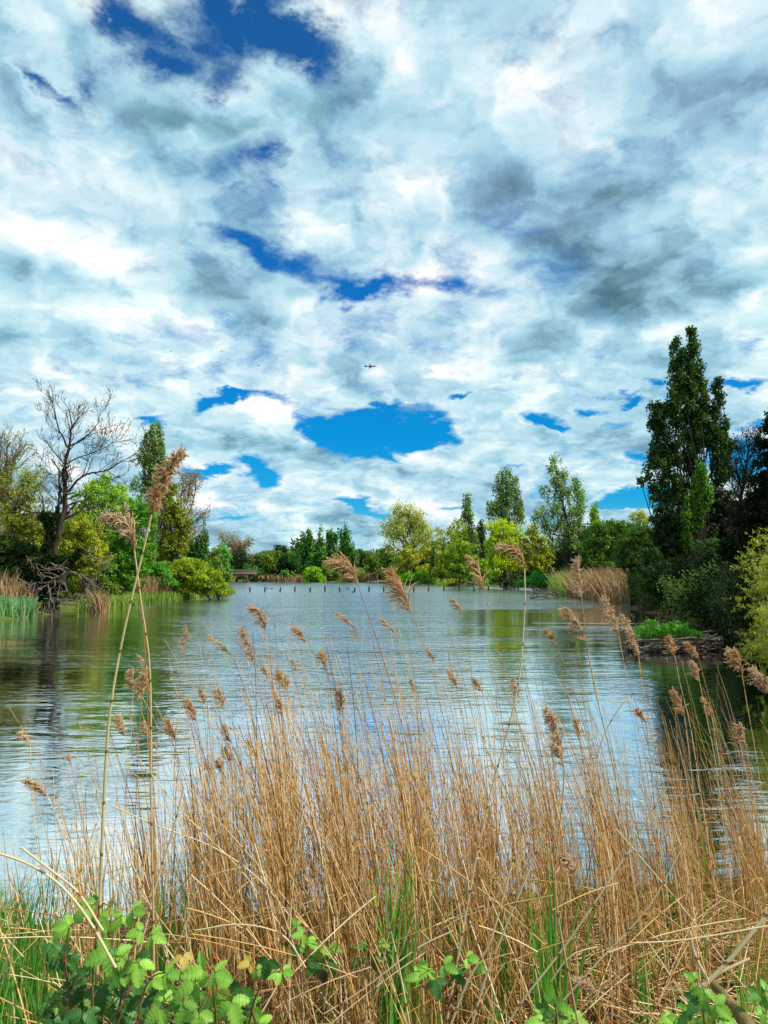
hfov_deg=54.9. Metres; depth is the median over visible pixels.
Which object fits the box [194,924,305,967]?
fallen reed
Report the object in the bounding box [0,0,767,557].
sky
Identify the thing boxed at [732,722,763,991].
plumed reed
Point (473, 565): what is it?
plumed reed
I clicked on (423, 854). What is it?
dry reed
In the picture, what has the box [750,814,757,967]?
dry reed
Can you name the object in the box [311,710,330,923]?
dry reed
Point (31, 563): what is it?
dead branch
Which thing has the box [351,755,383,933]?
dry reed
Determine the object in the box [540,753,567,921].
dry reed
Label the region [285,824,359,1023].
dry reed
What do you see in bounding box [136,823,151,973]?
dry reed
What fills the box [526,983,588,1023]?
bramble
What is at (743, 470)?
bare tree
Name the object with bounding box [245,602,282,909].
plumed reed
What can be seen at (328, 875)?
dry reed
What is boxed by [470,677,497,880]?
plumed reed
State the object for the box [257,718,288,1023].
dry reed
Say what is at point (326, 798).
dry reed
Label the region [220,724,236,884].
plumed reed
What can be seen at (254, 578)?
bush
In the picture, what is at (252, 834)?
dry reed
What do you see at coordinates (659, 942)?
fallen reed
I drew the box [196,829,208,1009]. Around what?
dry reed
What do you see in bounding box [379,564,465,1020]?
plumed reed
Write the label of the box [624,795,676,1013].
dry reed
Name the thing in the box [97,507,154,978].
plumed reed
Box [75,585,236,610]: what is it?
rush bed
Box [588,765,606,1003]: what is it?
dry reed
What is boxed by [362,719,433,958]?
dry reed
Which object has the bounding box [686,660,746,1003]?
plumed reed
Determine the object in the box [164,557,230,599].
bush
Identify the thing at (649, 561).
bush
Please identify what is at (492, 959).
fallen reed
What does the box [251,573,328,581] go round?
reed bed
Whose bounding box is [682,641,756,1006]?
plumed reed
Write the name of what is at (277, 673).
plumed reed
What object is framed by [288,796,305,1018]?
fallen reed
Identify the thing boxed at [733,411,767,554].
conifer
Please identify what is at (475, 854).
dry reed
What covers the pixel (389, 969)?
fallen reed
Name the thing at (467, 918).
dry reed
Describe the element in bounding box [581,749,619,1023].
dry reed
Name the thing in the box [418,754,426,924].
dry reed
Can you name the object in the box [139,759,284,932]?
fallen reed
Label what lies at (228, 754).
plumed reed
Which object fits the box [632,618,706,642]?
herb clump
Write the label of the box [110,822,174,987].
dry reed
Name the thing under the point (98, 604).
reed bed
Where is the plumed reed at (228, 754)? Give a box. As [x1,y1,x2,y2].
[219,745,236,894]
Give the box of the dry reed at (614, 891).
[574,793,633,973]
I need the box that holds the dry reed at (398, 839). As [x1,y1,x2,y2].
[336,752,445,1019]
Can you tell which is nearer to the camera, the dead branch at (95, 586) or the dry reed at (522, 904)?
the dry reed at (522, 904)
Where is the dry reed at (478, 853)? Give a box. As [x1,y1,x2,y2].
[472,791,483,944]
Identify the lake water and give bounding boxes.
[0,582,767,925]
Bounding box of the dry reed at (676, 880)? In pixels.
[652,776,689,968]
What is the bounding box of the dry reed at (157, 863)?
[155,835,158,892]
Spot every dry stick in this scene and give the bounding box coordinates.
[684,957,750,1001]
[688,930,708,980]
[703,911,767,987]
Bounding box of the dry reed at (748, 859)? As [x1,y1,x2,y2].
[735,791,755,968]
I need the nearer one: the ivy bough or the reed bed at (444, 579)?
the ivy bough
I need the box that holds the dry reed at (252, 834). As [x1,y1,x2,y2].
[211,746,301,1021]
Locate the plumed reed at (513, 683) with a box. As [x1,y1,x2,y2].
[510,678,544,912]
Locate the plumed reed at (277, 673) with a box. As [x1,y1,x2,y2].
[272,668,306,965]
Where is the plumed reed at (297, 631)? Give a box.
[289,625,355,910]
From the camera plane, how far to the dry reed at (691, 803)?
5.01 m
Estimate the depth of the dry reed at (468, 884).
3.13 m
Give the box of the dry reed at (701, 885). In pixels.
[688,791,706,987]
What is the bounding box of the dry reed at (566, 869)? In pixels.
[536,702,582,1016]
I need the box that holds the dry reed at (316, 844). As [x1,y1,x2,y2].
[263,755,356,996]
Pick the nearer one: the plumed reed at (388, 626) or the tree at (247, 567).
the plumed reed at (388, 626)
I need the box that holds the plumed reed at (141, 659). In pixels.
[135,654,156,911]
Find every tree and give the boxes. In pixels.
[0,378,159,554]
[0,422,39,551]
[0,458,57,543]
[0,502,116,599]
[39,518,169,563]
[56,563,123,598]
[69,471,143,578]
[101,495,160,589]
[142,482,195,566]
[171,465,213,565]
[215,539,233,573]
[217,528,254,572]
[229,550,254,579]
[240,563,260,581]
[257,550,282,575]
[271,556,299,575]
[273,544,286,555]
[276,550,299,571]
[321,565,341,580]
[357,548,374,568]
[362,549,382,577]
[374,497,440,583]
[376,545,398,578]
[388,544,436,579]
[428,545,438,579]
[431,546,449,580]
[432,523,459,578]
[441,537,502,587]
[446,517,470,552]
[446,559,477,585]
[483,517,529,579]
[514,523,556,588]
[573,517,630,576]
[610,522,651,569]
[613,522,651,605]
[627,508,649,523]
[640,501,708,606]
[688,530,723,574]
[703,486,746,559]
[718,421,765,540]
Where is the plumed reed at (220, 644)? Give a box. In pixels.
[206,635,268,997]
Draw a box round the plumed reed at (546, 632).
[542,628,630,975]
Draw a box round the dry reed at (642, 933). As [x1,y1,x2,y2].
[591,801,663,1023]
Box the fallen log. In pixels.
[707,972,754,1023]
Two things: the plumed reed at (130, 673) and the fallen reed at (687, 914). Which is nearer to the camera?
the fallen reed at (687, 914)
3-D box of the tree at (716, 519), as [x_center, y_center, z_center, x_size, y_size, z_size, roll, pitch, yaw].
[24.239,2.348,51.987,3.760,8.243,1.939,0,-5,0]
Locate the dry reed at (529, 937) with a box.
[523,830,531,1023]
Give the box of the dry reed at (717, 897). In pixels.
[711,833,718,964]
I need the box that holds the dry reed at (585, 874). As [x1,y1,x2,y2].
[565,805,595,960]
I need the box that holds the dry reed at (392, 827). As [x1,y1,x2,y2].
[368,746,421,1001]
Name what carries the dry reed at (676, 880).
on the ground at (624, 605)
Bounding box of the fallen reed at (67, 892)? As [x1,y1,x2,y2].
[0,853,116,968]
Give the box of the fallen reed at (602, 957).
[564,842,684,1000]
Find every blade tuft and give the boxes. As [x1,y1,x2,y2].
[96,884,148,1023]
[147,881,183,1023]
[361,832,437,1023]
[409,990,452,1023]
[453,894,475,1023]
[482,888,520,1023]
[483,976,512,1023]
[507,847,600,1023]
[634,934,667,1023]
[686,807,712,917]
[720,959,767,1023]
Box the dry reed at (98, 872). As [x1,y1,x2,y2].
[87,837,104,936]
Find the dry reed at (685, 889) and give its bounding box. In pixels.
[668,806,686,966]
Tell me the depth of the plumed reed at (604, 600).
3.45 m
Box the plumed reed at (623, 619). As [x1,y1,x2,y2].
[619,614,703,987]
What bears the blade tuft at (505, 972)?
on the ground at (624, 605)
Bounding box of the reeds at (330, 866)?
[0,598,767,1023]
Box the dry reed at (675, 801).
[670,751,681,881]
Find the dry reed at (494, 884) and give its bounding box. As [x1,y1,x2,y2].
[484,769,494,1015]
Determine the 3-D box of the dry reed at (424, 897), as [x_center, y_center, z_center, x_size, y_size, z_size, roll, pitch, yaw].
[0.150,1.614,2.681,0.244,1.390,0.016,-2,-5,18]
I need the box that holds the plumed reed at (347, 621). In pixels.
[333,613,407,984]
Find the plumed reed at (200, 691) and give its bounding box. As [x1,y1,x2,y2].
[197,685,221,954]
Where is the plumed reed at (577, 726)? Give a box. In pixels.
[572,717,598,925]
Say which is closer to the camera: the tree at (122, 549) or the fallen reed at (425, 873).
the fallen reed at (425, 873)
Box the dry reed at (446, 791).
[426,700,476,984]
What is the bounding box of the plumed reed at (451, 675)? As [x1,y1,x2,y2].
[445,667,481,950]
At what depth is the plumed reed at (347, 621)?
3.95 m
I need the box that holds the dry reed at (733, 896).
[713,819,746,977]
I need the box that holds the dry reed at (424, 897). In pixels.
[393,760,442,1023]
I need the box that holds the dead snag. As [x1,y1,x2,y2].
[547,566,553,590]
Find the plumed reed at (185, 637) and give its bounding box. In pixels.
[169,624,191,908]
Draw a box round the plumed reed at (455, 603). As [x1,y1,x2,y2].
[449,596,497,924]
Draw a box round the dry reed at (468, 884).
[437,752,483,1023]
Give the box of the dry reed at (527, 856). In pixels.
[500,794,545,929]
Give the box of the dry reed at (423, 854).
[413,776,425,927]
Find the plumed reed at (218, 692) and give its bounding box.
[211,685,231,831]
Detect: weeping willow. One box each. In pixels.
[169,527,210,580]
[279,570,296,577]
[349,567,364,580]
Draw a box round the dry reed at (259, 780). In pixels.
[240,695,272,958]
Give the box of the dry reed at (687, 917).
[672,848,701,1012]
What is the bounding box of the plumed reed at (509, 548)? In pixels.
[445,538,530,1023]
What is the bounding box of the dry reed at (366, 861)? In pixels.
[344,750,371,1018]
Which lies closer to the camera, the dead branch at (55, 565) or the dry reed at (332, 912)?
the dry reed at (332, 912)
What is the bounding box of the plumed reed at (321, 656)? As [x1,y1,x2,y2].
[315,649,340,839]
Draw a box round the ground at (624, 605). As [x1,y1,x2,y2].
[0,579,767,1023]
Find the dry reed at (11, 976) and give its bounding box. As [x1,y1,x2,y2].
[6,920,14,1021]
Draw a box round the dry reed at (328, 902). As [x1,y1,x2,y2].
[301,776,339,1021]
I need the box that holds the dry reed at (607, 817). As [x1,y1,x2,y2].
[593,762,615,874]
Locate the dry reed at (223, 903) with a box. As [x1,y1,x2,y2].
[218,844,224,966]
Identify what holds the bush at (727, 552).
on the ground at (624, 605)
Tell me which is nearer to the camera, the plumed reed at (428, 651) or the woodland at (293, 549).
the plumed reed at (428, 651)
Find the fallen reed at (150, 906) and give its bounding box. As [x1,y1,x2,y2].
[138,787,184,952]
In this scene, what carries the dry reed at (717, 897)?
on the ground at (624, 605)
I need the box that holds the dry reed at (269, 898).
[249,764,279,1023]
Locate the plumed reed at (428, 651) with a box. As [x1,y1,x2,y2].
[426,646,451,954]
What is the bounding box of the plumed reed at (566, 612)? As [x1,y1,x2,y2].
[558,605,658,1017]
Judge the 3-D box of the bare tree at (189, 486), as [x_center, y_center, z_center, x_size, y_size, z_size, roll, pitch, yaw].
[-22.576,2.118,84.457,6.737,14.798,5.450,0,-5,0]
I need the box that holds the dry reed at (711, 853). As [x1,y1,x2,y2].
[696,775,722,932]
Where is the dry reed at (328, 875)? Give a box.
[274,722,348,1023]
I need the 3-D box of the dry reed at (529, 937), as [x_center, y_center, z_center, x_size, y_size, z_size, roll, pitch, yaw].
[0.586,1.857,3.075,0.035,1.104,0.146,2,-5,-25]
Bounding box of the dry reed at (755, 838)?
[739,786,762,880]
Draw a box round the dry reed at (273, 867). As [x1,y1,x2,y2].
[255,740,289,1023]
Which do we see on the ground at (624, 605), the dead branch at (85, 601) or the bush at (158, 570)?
the bush at (158, 570)
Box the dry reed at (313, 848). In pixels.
[307,750,317,942]
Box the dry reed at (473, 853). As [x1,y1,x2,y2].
[437,718,496,1004]
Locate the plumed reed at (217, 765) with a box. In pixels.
[214,758,230,867]
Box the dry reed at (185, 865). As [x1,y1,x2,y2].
[170,756,190,966]
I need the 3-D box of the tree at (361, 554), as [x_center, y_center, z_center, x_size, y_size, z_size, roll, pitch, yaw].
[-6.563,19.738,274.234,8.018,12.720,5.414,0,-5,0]
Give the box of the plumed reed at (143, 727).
[138,721,161,948]
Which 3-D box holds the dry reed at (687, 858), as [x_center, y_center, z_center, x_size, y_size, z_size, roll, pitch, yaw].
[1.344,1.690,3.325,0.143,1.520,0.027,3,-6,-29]
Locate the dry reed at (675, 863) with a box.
[630,776,689,960]
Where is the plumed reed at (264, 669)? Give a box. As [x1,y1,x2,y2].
[259,664,280,790]
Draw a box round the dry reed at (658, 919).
[654,848,660,978]
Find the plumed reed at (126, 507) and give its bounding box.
[124,501,158,1020]
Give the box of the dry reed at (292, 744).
[292,704,293,791]
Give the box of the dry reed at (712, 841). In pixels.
[699,779,719,895]
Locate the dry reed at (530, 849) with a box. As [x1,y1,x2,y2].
[512,772,545,932]
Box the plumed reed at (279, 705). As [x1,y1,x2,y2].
[275,698,287,807]
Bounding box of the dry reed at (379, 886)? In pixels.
[369,750,382,1022]
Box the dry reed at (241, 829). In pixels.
[233,750,251,976]
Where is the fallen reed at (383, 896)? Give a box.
[360,759,409,1023]
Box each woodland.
[5,499,212,593]
[211,520,629,580]
[535,485,764,576]
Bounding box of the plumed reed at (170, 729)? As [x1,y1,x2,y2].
[160,717,197,950]
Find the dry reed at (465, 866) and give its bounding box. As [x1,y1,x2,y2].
[447,741,481,1017]
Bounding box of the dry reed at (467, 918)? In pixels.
[464,826,467,1009]
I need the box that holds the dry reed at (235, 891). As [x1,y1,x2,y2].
[222,812,240,981]
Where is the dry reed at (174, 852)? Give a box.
[168,752,178,927]
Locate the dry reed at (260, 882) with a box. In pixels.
[232,722,272,1023]
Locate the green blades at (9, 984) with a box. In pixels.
[0,931,100,1023]
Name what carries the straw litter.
on the ground at (624, 605)
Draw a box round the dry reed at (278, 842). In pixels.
[271,756,281,949]
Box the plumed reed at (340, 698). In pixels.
[331,689,351,929]
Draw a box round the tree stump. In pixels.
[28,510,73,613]
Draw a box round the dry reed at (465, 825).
[443,752,482,899]
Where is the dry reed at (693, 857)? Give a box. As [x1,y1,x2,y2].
[666,795,703,910]
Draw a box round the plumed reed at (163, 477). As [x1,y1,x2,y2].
[95,444,188,1017]
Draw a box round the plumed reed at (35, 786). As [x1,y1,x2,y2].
[21,775,81,966]
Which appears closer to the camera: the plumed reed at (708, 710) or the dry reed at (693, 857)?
the plumed reed at (708, 710)
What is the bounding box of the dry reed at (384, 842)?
[383,763,385,895]
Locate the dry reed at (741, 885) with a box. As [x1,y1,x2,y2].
[726,815,743,977]
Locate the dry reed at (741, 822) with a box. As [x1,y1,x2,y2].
[700,747,767,885]
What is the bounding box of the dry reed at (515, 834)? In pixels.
[480,734,538,937]
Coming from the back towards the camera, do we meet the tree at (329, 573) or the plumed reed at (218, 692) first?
the tree at (329, 573)
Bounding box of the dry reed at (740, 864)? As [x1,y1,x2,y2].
[718,798,763,967]
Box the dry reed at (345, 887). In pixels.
[322,789,349,1017]
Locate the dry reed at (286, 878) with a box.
[271,765,293,1023]
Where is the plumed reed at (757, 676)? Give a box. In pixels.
[744,665,767,691]
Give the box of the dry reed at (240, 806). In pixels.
[206,738,266,877]
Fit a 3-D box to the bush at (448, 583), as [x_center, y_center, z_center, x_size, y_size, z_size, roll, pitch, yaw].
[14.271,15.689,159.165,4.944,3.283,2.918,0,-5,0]
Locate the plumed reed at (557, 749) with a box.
[542,701,578,1023]
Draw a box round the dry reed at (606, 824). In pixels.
[598,771,621,976]
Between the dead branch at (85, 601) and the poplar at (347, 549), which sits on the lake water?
the dead branch at (85, 601)
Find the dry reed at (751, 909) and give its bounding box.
[739,829,757,988]
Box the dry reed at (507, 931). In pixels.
[490,809,520,1023]
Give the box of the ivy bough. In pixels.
[55,547,84,584]
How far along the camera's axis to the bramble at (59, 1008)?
2.20 m
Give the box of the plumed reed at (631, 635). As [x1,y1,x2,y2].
[624,625,688,987]
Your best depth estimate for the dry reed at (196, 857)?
3.83 m
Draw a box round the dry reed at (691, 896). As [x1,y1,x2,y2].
[664,793,700,1023]
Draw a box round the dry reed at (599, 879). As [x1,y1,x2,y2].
[582,697,602,1023]
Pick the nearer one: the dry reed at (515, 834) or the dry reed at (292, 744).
the dry reed at (515, 834)
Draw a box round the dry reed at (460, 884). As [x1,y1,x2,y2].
[457,759,462,1023]
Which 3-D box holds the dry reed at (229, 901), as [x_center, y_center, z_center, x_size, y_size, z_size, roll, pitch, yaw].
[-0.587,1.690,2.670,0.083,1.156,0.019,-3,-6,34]
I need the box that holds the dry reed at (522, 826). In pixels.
[491,738,547,929]
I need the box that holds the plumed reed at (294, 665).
[290,659,312,906]
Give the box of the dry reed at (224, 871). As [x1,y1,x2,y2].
[210,819,236,965]
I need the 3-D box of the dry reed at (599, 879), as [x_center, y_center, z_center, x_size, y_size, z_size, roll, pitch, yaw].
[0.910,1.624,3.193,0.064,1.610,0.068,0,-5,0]
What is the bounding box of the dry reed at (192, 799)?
[179,718,194,942]
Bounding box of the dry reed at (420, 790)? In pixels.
[416,745,425,927]
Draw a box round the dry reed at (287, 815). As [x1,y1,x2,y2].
[275,693,302,1015]
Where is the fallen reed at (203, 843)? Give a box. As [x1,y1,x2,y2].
[105,802,291,917]
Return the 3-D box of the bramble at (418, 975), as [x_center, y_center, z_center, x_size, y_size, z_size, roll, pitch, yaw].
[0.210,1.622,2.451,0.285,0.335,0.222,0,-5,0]
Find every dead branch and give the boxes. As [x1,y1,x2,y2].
[11,569,52,589]
[16,584,44,594]
[16,585,46,602]
[26,555,45,573]
[37,567,66,582]
[41,562,69,574]
[42,598,58,611]
[43,591,71,606]
[47,584,76,606]
[50,559,67,572]
[57,571,95,607]
[70,571,100,584]
[73,592,98,614]
[78,574,95,593]
[81,551,121,574]
[84,542,100,551]
[86,579,111,603]
[87,560,114,576]
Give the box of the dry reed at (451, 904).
[407,771,461,1023]
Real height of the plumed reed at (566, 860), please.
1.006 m
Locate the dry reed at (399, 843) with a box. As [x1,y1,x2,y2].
[354,701,421,992]
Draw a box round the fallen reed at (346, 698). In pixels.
[341,691,359,712]
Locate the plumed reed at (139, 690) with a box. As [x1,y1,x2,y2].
[130,671,148,957]
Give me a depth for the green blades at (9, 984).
2.83 m
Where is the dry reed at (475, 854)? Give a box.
[452,786,497,953]
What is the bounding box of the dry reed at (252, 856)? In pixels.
[224,732,260,1006]
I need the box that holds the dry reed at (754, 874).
[738,847,767,899]
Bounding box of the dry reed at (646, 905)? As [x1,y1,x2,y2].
[621,820,659,994]
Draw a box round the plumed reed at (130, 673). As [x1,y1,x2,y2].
[118,667,137,945]
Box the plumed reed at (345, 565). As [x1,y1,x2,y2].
[322,548,442,1013]
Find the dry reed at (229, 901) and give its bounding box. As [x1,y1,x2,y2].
[221,818,231,1023]
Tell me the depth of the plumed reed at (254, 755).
4.29 m
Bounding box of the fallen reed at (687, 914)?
[615,828,767,1017]
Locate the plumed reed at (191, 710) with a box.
[182,697,215,965]
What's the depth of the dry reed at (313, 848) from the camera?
4.31 m
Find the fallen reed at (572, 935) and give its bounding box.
[507,787,666,1023]
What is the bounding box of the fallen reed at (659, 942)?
[551,925,767,981]
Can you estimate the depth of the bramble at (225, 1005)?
2.07 m
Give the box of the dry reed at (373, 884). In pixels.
[371,816,376,986]
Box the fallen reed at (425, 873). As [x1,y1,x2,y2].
[384,759,460,995]
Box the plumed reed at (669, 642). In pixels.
[664,634,729,994]
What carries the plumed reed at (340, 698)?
on the ground at (624, 605)
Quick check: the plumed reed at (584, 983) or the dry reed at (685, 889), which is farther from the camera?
the dry reed at (685, 889)
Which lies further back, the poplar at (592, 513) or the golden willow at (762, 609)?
the poplar at (592, 513)
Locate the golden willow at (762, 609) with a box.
[722,526,767,687]
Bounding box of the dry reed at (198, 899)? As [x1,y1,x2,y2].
[184,801,212,1011]
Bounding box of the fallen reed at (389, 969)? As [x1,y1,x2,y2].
[324,930,453,1013]
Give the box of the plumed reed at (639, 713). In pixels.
[633,707,666,959]
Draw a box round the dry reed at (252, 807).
[235,762,276,911]
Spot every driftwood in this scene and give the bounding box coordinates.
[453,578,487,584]
[519,586,570,598]
[523,585,573,597]
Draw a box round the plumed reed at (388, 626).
[379,612,454,957]
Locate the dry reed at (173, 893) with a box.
[144,817,196,1003]
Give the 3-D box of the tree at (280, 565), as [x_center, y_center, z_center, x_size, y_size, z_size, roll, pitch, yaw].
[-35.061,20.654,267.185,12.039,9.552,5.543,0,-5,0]
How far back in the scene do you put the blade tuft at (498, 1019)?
2.93 m
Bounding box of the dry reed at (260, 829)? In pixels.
[243,762,277,972]
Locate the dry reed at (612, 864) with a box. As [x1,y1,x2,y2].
[598,789,620,946]
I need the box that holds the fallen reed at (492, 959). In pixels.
[471,833,544,1023]
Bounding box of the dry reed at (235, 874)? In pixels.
[204,742,244,986]
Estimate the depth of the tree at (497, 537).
141.51 m
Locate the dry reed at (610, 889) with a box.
[585,768,625,1001]
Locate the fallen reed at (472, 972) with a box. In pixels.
[450,856,514,1023]
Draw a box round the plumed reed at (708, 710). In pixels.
[700,697,738,958]
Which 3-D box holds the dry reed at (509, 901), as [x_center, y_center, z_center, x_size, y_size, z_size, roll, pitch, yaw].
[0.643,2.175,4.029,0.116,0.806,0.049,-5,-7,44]
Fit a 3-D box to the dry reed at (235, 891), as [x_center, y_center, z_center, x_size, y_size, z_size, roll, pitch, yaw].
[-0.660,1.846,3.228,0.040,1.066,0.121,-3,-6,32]
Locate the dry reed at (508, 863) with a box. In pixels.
[485,765,530,996]
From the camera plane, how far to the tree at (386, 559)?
230.84 m
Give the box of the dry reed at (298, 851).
[283,722,305,976]
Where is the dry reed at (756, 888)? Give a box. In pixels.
[740,809,763,994]
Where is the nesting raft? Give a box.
[624,629,724,651]
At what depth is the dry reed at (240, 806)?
4.08 m
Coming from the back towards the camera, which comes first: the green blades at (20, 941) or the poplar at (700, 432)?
the poplar at (700, 432)
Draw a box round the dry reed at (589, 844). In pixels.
[538,756,634,987]
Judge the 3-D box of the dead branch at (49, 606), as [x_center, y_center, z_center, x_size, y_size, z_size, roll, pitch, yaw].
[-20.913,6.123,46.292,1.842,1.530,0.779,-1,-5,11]
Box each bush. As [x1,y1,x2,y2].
[0,532,40,592]
[106,577,147,595]
[139,561,178,592]
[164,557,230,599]
[206,545,234,589]
[251,572,276,580]
[301,566,324,581]
[399,570,436,584]
[439,578,461,586]
[488,574,529,589]
[513,570,548,590]
[622,560,672,610]
[634,542,671,599]
[638,553,703,613]
[650,552,723,619]
[656,559,735,629]
[669,557,760,638]
[700,551,767,647]
[713,534,751,578]
[724,551,767,654]
[748,526,767,575]
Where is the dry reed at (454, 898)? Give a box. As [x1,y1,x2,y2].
[402,764,476,1023]
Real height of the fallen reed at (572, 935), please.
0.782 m
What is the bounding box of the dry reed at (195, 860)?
[188,748,199,1006]
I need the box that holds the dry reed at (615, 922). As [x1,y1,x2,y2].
[594,778,617,1022]
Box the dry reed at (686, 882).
[671,806,697,964]
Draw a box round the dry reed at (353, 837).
[349,805,359,990]
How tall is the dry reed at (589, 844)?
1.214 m
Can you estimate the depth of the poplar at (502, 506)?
168.31 m
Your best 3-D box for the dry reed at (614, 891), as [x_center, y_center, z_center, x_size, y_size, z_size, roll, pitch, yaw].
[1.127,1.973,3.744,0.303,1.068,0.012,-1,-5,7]
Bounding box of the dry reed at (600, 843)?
[558,719,621,1019]
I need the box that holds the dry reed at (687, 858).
[664,717,697,1013]
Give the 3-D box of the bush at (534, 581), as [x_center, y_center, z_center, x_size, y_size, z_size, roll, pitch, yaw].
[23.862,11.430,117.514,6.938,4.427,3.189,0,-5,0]
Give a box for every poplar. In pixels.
[129,420,167,561]
[294,528,315,574]
[313,524,328,573]
[325,528,338,579]
[335,521,359,574]
[460,492,481,585]
[477,518,487,585]
[485,466,526,578]
[529,452,588,572]
[587,501,599,526]
[636,325,738,560]
[679,459,714,571]
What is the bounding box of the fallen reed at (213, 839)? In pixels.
[165,722,249,974]
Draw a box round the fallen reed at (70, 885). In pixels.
[20,846,103,930]
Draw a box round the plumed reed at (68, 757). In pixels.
[65,752,105,977]
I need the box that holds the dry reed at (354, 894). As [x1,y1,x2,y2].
[341,763,365,1023]
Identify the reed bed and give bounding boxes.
[0,568,41,603]
[76,585,112,611]
[116,574,191,597]
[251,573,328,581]
[340,571,378,580]
[413,576,492,585]
[543,567,581,596]
[546,562,652,602]
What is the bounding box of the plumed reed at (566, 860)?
[557,849,606,1023]
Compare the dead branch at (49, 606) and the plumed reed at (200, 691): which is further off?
the dead branch at (49, 606)
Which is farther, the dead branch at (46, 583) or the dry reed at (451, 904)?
the dead branch at (46, 583)
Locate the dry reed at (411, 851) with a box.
[379,673,423,1023]
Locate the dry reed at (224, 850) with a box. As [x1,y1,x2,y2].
[220,759,225,916]
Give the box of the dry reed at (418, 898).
[354,767,450,1020]
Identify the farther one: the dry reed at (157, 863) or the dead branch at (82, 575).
the dead branch at (82, 575)
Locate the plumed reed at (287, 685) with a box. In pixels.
[280,674,302,902]
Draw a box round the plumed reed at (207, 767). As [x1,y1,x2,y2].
[204,761,227,927]
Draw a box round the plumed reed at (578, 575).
[568,554,653,1023]
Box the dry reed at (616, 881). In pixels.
[575,785,638,958]
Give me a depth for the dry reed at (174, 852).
4.14 m
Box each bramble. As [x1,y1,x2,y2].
[36,893,181,1023]
[142,951,292,1023]
[290,917,341,1022]
[350,938,399,1023]
[405,950,486,1023]
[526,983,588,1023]
[658,971,736,1023]
[747,979,767,1023]
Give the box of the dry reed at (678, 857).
[656,794,689,922]
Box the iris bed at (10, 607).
[0,594,40,618]
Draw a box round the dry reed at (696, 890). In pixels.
[684,817,709,968]
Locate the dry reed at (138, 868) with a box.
[120,820,146,903]
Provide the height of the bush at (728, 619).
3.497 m
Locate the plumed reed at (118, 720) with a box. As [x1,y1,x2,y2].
[110,710,126,894]
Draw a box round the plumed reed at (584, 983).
[571,975,637,1023]
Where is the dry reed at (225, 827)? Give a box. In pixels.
[220,717,226,941]
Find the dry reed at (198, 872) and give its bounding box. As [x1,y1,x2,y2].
[185,812,213,972]
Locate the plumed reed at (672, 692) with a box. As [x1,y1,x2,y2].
[668,687,708,987]
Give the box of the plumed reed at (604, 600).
[598,593,684,1003]
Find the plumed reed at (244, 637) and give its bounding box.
[234,625,286,890]
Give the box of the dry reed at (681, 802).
[668,739,694,903]
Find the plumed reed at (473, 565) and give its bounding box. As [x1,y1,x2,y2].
[463,554,538,911]
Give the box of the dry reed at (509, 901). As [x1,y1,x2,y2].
[490,834,512,956]
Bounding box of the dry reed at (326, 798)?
[292,704,356,981]
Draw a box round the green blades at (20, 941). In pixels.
[0,874,118,1023]
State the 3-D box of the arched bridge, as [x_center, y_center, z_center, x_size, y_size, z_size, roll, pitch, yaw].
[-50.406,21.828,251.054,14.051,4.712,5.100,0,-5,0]
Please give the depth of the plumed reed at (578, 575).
3.35 m
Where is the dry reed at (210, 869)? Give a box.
[199,746,217,991]
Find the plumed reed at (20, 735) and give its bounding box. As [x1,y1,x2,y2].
[15,730,55,988]
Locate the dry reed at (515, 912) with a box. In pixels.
[493,797,525,1023]
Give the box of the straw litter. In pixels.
[0,823,767,1023]
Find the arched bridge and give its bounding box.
[226,569,257,581]
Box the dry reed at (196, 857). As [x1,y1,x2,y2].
[192,770,198,953]
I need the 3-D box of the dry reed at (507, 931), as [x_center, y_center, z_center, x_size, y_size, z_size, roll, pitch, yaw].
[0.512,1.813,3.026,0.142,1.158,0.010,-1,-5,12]
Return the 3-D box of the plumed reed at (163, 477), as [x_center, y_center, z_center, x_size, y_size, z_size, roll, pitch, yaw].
[-0.742,1.005,2.288,0.240,2.461,0.140,-2,-5,23]
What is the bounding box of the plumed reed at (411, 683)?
[408,679,427,921]
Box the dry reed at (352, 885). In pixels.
[326,777,373,1018]
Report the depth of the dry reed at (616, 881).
4.03 m
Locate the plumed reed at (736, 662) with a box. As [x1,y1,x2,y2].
[724,646,767,839]
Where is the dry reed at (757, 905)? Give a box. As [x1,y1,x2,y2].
[752,806,757,950]
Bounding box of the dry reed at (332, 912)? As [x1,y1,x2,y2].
[308,790,342,1023]
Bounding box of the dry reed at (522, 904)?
[507,789,523,1015]
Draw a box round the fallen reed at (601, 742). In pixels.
[585,699,634,807]
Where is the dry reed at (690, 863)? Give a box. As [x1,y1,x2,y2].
[675,766,703,960]
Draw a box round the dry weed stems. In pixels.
[628,612,679,636]
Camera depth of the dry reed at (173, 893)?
3.36 m
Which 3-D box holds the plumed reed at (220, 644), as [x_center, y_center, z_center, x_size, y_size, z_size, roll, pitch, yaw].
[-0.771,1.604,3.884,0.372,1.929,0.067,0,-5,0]
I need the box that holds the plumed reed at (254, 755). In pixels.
[244,739,267,847]
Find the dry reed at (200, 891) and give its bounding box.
[193,783,208,1022]
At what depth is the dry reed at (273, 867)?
2.91 m
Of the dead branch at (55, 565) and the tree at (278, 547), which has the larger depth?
the tree at (278, 547)
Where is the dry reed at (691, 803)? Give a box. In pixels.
[670,723,703,896]
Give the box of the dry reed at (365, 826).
[326,721,383,999]
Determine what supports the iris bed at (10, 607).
on the ground at (624, 605)
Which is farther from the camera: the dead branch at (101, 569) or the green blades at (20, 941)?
the dead branch at (101, 569)
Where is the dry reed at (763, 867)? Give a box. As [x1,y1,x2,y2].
[756,808,766,952]
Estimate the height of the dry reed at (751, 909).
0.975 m

